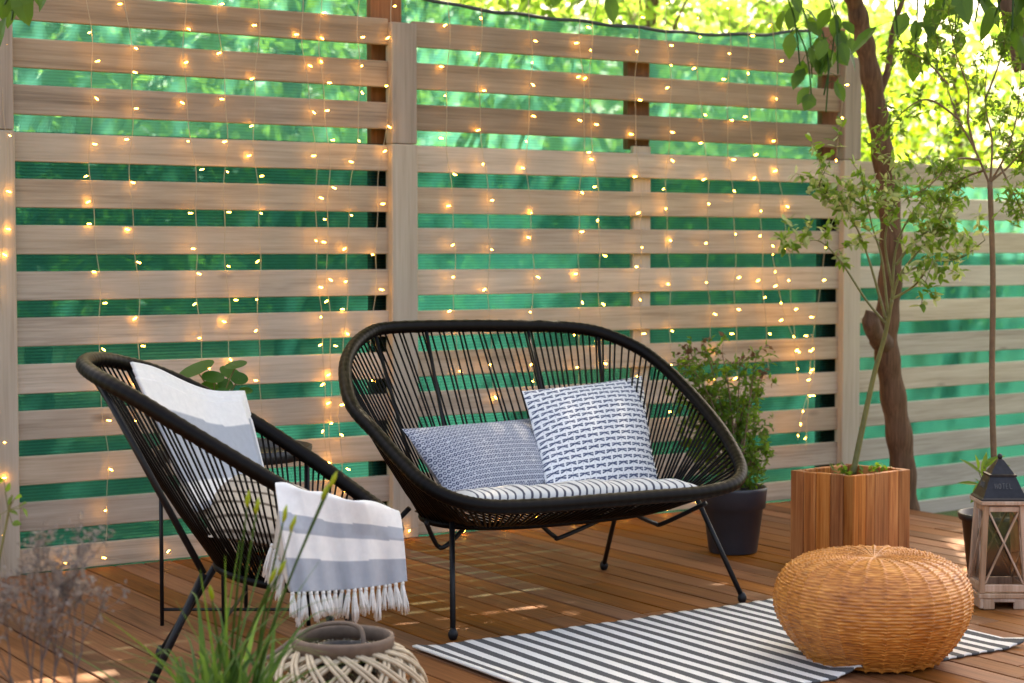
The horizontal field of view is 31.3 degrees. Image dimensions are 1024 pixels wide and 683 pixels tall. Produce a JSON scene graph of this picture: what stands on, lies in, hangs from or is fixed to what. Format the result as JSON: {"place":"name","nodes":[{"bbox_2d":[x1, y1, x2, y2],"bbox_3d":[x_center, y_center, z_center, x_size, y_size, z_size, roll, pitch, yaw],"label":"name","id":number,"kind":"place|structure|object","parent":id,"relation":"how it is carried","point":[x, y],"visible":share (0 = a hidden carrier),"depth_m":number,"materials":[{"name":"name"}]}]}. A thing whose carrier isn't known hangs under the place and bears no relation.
{"place":"outdoors","nodes":[
{"label":"outdoors","id":0,"kind":"place"},
{"bbox_2d":[0,510,129,682],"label":"dried shrub","id":1,"kind":"object","parent":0,"point":[58,589],"visible":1,"depth_m":3.02,"materials":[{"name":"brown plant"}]},
{"bbox_2d":[485,0,1023,167],"label":"sky","id":2,"kind":"structure","parent":0,"point":[920,8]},
{"bbox_2d":[936,510,957,516],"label":"ground","id":3,"kind":"structure","parent":0,"point":[954,513],"depth_m":8.22,"materials":[{"name":"green plant"}]},
{"bbox_2d":[0,477,27,558],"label":"green sprig","id":4,"kind":"object","parent":3,"relation":"on","point":[12,510],"visible":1,"depth_m":3.62,"materials":[{"name":"green plant"}]},
{"bbox_2d":[0,0,861,577],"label":"wooden fence","id":5,"kind":"object","parent":3,"relation":"on","point":[56,78],"visible":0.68,"depth_m":6.61,"materials":[{"name":"brown wood"}]},
{"bbox_2d":[0,93,10,571],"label":"fairy light string","id":6,"kind":"object","parent":5,"relation":"attached to","point":[0,267],"visible":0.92,"depth_m":5.82,"materials":[{"name":"yellow metal"}]},
{"bbox_2d":[85,0,111,556],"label":"fairy light string","id":7,"kind":"object","parent":5,"relation":"attached to","point":[96,254],"visible":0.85,"depth_m":6.00,"materials":[{"name":"yellow metal"}]},
{"bbox_2d":[118,0,144,425],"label":"fairy light string","id":8,"kind":"object","parent":5,"relation":"attached to","point":[133,182],"visible":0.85,"depth_m":6.05,"materials":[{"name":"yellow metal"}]},
{"bbox_2d":[181,0,209,381],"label":"fairy light string","id":9,"kind":"object","parent":5,"relation":"attached to","point":[196,190],"visible":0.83,"depth_m":6.17,"materials":[{"name":"yellow metal"}]},
{"bbox_2d":[217,0,236,390],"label":"fairy light string","id":10,"kind":"object","parent":5,"relation":"attached to","point":[223,185],"visible":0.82,"depth_m":6.22,"materials":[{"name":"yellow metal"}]},
{"bbox_2d":[247,0,262,418],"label":"fairy light string","id":11,"kind":"object","parent":5,"relation":"attached to","point":[259,234],"visible":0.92,"depth_m":6.30,"materials":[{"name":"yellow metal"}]},
{"bbox_2d":[294,0,329,483],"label":"fairy light string","id":12,"kind":"object","parent":5,"relation":"attached to","point":[316,229],"visible":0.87,"depth_m":6.41,"materials":[{"name":"yellow metal"}]},
{"bbox_2d":[318,2,335,463],"bbox_3d":[-0.649,-0.357,6.449,0.058,2.070,0.056,-2,3,-33],"label":"fairy light string","id":13,"kind":"object","parent":5,"relation":"attached to","point":[325,242],"visible":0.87,"depth_m":6.44,"materials":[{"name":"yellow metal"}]},
{"bbox_2d":[338,0,363,469],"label":"fairy light string","id":14,"kind":"object","parent":5,"relation":"attached to","point":[351,215],"visible":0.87,"depth_m":6.49,"materials":[{"name":"yellow metal"}]},
{"bbox_2d":[367,0,395,387],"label":"fairy light string","id":15,"kind":"object","parent":5,"relation":"attached to","point":[377,181],"visible":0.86,"depth_m":6.55,"materials":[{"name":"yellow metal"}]},
{"bbox_2d":[440,0,457,381],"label":"fairy light string","id":16,"kind":"object","parent":5,"relation":"attached to","point":[452,194],"visible":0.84,"depth_m":6.72,"materials":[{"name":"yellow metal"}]},
{"bbox_2d":[476,0,496,406],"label":"fairy light string","id":17,"kind":"object","parent":5,"relation":"attached to","point":[491,200],"visible":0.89,"depth_m":6.79,"materials":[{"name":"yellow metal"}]},
{"bbox_2d":[521,0,539,386],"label":"fairy light string","id":18,"kind":"object","parent":5,"relation":"attached to","point":[526,166],"visible":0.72,"depth_m":6.89,"materials":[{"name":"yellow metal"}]},
{"bbox_2d":[574,0,589,384],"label":"fairy light string","id":19,"kind":"object","parent":5,"relation":"attached to","point":[579,185],"visible":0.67,"depth_m":7.01,"materials":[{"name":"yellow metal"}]},
{"bbox_2d":[584,0,606,363],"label":"fairy light string","id":20,"kind":"object","parent":5,"relation":"attached to","point":[595,166],"visible":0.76,"depth_m":7.06,"materials":[{"name":"yellow metal"}]},
{"bbox_2d":[630,0,645,368],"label":"fairy light string","id":21,"kind":"object","parent":5,"relation":"attached to","point":[637,158],"visible":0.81,"depth_m":7.16,"materials":[{"name":"yellow metal"}]},
{"bbox_2d":[663,0,674,425],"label":"fairy light string","id":22,"kind":"object","parent":5,"relation":"attached to","point":[667,217],"visible":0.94,"depth_m":7.27,"materials":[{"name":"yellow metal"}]},
{"bbox_2d":[693,0,715,384],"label":"fairy light string","id":23,"kind":"object","parent":5,"relation":"attached to","point":[708,175],"visible":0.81,"depth_m":7.34,"materials":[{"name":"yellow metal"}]},
{"bbox_2d":[722,0,739,378],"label":"fairy light string","id":24,"kind":"object","parent":5,"relation":"attached to","point":[732,186],"visible":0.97,"depth_m":7.42,"materials":[{"name":"yellow metal"}]},
{"bbox_2d":[744,0,770,368],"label":"fairy light string","id":25,"kind":"object","parent":5,"relation":"attached to","point":[755,177],"visible":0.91,"depth_m":7.49,"materials":[{"name":"yellow metal"}]},
{"bbox_2d":[768,0,799,381],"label":"fairy light string","id":26,"kind":"object","parent":5,"relation":"attached to","point":[783,205],"visible":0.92,"depth_m":7.59,"materials":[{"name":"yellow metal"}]},
{"bbox_2d":[770,241,814,437],"bbox_3d":[1.161,-0.004,7.556,0.218,0.830,0.051,-1,3,-25],"label":"fairy light string","id":27,"kind":"object","parent":5,"relation":"hanging from","point":[793,336],"visible":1,"depth_m":7.57,"materials":[{"name":"yellow metal"}]},
{"bbox_2d":[805,36,848,442],"bbox_3d":[1.312,-0.515,7.572,0.180,1.938,0.069,1,3,16],"label":"fairy light string","id":28,"kind":"object","parent":5,"relation":"attached to","point":[821,276],"visible":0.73,"depth_m":7.61,"materials":[{"name":"yellow metal"}]},
{"bbox_2d":[448,0,562,11],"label":"leafy tree","id":29,"kind":"object","parent":3,"relation":"on","point":[486,2],"depth_m":18.21,"materials":[{"name":"green plant"}]},
{"bbox_2d":[0,0,1023,510],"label":"leaning tree","id":30,"kind":"object","parent":3,"relation":"on","point":[822,56],"visible":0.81,"depth_m":7.25,"materials":[{"name":"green plant"}]},
{"bbox_2d":[442,0,601,17],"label":"leafy tree","id":31,"kind":"object","parent":3,"relation":"on","point":[502,5],"visible":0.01,"depth_m":14.27,"materials":[{"name":"green plant"}]},
{"bbox_2d":[450,0,875,38],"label":"leafy tree","id":32,"kind":"object","parent":3,"relation":"on","point":[649,11],"visible":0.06,"depth_m":14.78,"materials":[{"name":"green plant"}]},
{"bbox_2d":[503,0,1023,167],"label":"distant wood","id":33,"kind":"object","parent":3,"relation":"on","point":[974,44],"visible":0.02,"depth_m":27.41,"materials":[{"name":"green plant"}]},
{"bbox_2d":[573,0,976,163],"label":"leafy tree","id":34,"kind":"object","parent":3,"relation":"on","point":[879,8],"visible":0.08,"depth_m":18.11,"materials":[{"name":"green plant"}]},
{"bbox_2d":[861,77,953,163],"bbox_3d":[1.848,-0.606,11.685,1.955,2.412,1.982,0,3,7],"label":"leafy tree","id":35,"kind":"object","parent":3,"relation":"on","point":[867,152],"depth_m":11.26,"materials":[{"name":"green plant"}]},
{"bbox_2d":[854,33,1023,167],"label":"leafy tree","id":36,"kind":"object","parent":3,"relation":"on","point":[957,139],"visible":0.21,"depth_m":13.96,"materials":[{"name":"green plant"}]},
{"bbox_2d":[859,161,1023,512],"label":"wooden fence","id":37,"kind":"object","parent":3,"relation":"on","point":[943,345],"visible":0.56,"depth_m":8.36,"materials":[{"name":"brown wood"}]},
{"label":"deck joists","id":38,"kind":"structure","parent":3,"relation":"on","visible":0},
{"bbox_2d":[0,501,1023,682],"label":"deck","id":39,"kind":"structure","parent":38,"relation":"on","point":[514,582],"depth_m":5.55,"materials":[{"name":"brown wood"}]},
{"bbox_2d":[157,438,311,626],"bbox_3d":[-0.775,0.543,5.114,0.436,0.505,0.436,-2,3,-33],"label":"side table","id":40,"kind":"object","parent":39,"relation":"on","point":[289,460],"visible":0.22,"depth_m":5.11,"materials":[{"name":"black metal"}]},
{"bbox_2d":[180,360,252,393],"bbox_3d":[-0.806,0.185,5.016,0.212,0.273,0.159,1,3,15],"label":"round leaf plant","id":41,"kind":"object","parent":40,"relation":"on","point":[211,379],"visible":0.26,"depth_m":5.00,"materials":[{"name":"green plant"}]},
{"bbox_2d":[76,352,403,682],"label":"lounge armchair","id":42,"kind":"object","parent":39,"relation":"on","point":[116,393],"visible":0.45,"depth_m":4.29,"materials":[{"name":"black plastic"}]},
{"bbox_2d":[130,362,263,511],"bbox_3d":[-0.752,0.219,4.563,0.189,0.356,0.461,1,3,25],"label":"cushion","id":43,"kind":"object","parent":42,"relation":"on","point":[224,417],"visible":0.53,"depth_m":4.57,"materials":[{"name":"white fabric"}]},
{"bbox_2d":[204,474,308,546],"bbox_3d":[-0.650,0.405,4.496,0.298,0.158,0.368,0,3,-5],"label":"seat cushion","id":44,"kind":"object","parent":42,"relation":"on","point":[264,493],"visible":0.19,"depth_m":4.40,"materials":[{"name":"fabric"}]},
{"bbox_2d":[262,482,408,626],"bbox_3d":[-0.380,0.475,4.258,0.461,0.334,0.305,-2,3,-33],"label":"draped towel","id":45,"kind":"object","parent":42,"relation":"hanging from","point":[354,545],"visible":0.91,"depth_m":4.14,"materials":[{"name":"fabric"}]},
{"bbox_2d":[257,621,427,682],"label":"woven basket lantern","id":46,"kind":"object","parent":39,"relation":"on","point":[349,644],"visible":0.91,"depth_m":3.69,"materials":[{"name":"beige wicker"}]},
{"bbox_2d":[60,502,695,562],"bbox_3d":[-0.292,0.690,6.699,2.880,0.033,0.045,-2,3,-33],"label":"fairy light string","id":47,"kind":"object","parent":39,"relation":"on","point":[253,547],"visible":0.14,"depth_m":6.12,"materials":[{"name":"clear metal"}]},
{"bbox_2d":[320,319,747,639],"bbox_3d":[0.079,0.364,5.398,1.226,0.834,0.910,-2,3,-33],"label":"lounge sofa","id":48,"kind":"object","parent":39,"relation":"on","point":[432,500],"visible":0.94,"depth_m":5.45,"materials":[{"name":"black plastic"}]},
{"bbox_2d":[451,478,696,512],"bbox_3d":[0.130,0.443,5.210,0.786,0.123,0.364,-2,3,-33],"label":"seat pad","id":49,"kind":"object","parent":48,"relation":"on","point":[562,489],"visible":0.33,"depth_m":5.04,"materials":[{"name":"fabric"}]},
{"bbox_2d":[402,419,544,490],"bbox_3d":[-0.037,0.345,5.391,0.241,0.206,0.601,3,4,41],"label":"lumbar cushion","id":50,"kind":"object","parent":49,"relation":"on","point":[475,455],"visible":0.94,"depth_m":5.27,"materials":[{"name":"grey fabric"}]},
{"bbox_2d":[522,376,658,483],"bbox_3d":[0.261,0.290,5.641,0.676,0.323,0.278,-3,4,-42],"label":"square cushion","id":51,"kind":"object","parent":48,"relation":"on","point":[600,431],"visible":0.92,"depth_m":5.58,"materials":[{"name":"white fabric"}]},
{"bbox_2d":[412,599,1023,682],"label":"rug","id":52,"kind":"object","parent":39,"relation":"on","point":[750,642],"visible":0.67,"depth_m":4.76,"materials":[{"name":"white fabric"}]},
{"bbox_2d":[772,544,973,673],"bbox_3d":[0.929,0.678,4.684,0.508,0.280,0.507,-2,3,-33],"label":"wicker pouf","id":53,"kind":"object","parent":52,"relation":"on","point":[884,609],"visible":1,"depth_m":4.50,"materials":[{"name":"orange wicker"}]},
{"bbox_2d":[701,482,767,555],"bbox_3d":[0.770,0.618,6.373,0.240,0.230,0.240,-2,3,-33],"label":"plant pot","id":54,"kind":"object","parent":39,"relation":"on","point":[735,517],"visible":0.73,"depth_m":6.29,"materials":[{"name":"plastic"}]},
{"bbox_2d":[663,331,777,489],"bbox_3d":[0.736,0.249,6.452,0.417,0.572,0.334,0,3,2],"label":"potted shrub","id":55,"kind":"object","parent":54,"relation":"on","point":[725,412],"visible":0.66,"depth_m":6.39,"materials":[{"name":"green plant"}]},
{"bbox_2d":[790,464,909,558],"bbox_3d":[1.149,0.586,6.213,0.335,0.304,0.244,-2,4,-40],"label":"planter box","id":56,"kind":"object","parent":39,"relation":"on","point":[830,507],"visible":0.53,"depth_m":6.13,"materials":[{"name":"brown wood"}]},
{"bbox_2d":[830,461,891,474],"bbox_3d":[1.196,0.443,6.250,0.232,0.070,0.075,0,3,2],"label":"plant","id":57,"kind":"object","parent":56,"relation":"on","point":[844,469],"visible":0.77,"depth_m":6.25,"materials":[{"name":"green plant"}]},
{"bbox_2d":[770,116,988,474],"bbox_3d":[1.259,-0.136,6.120,0.779,1.212,0.535,-1,3,-15],"label":"variegated shrub","id":58,"kind":"object","parent":56,"relation":"in","point":[940,228],"visible":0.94,"depth_m":6.18,"materials":[{"name":"green plant"}]},
{"bbox_2d":[957,508,1022,578],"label":"plant pot","id":59,"kind":"object","parent":39,"relation":"on","point":[965,515],"visible":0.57,"depth_m":5.81,"materials":[{"name":"black plastic"}]},
{"bbox_2d":[863,0,1023,517],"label":"standard tree","id":60,"kind":"object","parent":59,"relation":"in","point":[944,166],"visible":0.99,"depth_m":5.86,"materials":[{"name":"green plant"}]},
{"bbox_2d":[959,452,1010,517],"bbox_3d":[1.548,0.481,5.856,0.249,0.254,0.088,0,3,4],"label":"leafy seedling","id":61,"kind":"object","parent":59,"relation":"in","point":[986,462],"visible":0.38,"depth_m":5.86,"materials":[{"name":"green plant"}]},
{"bbox_2d":[968,453,1023,609],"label":"candle lantern","id":62,"kind":"object","parent":39,"relation":"on","point":[998,488],"visible":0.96,"depth_m":5.36,"materials":[{"name":"brown wood"}]},
{"bbox_3d":[-0.515,0.784,3.293,0.300,0.205,0.300,-2,3,-33],"label":"terracotta pot","id":63,"kind":"object","parent":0,"visible":0},
{"bbox_2d":[45,471,388,682],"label":"grass clump","id":64,"kind":"object","parent":63,"relation":"in","point":[236,671],"visible":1,"depth_m":3.25,"materials":[{"name":"green plant"}]}
]}

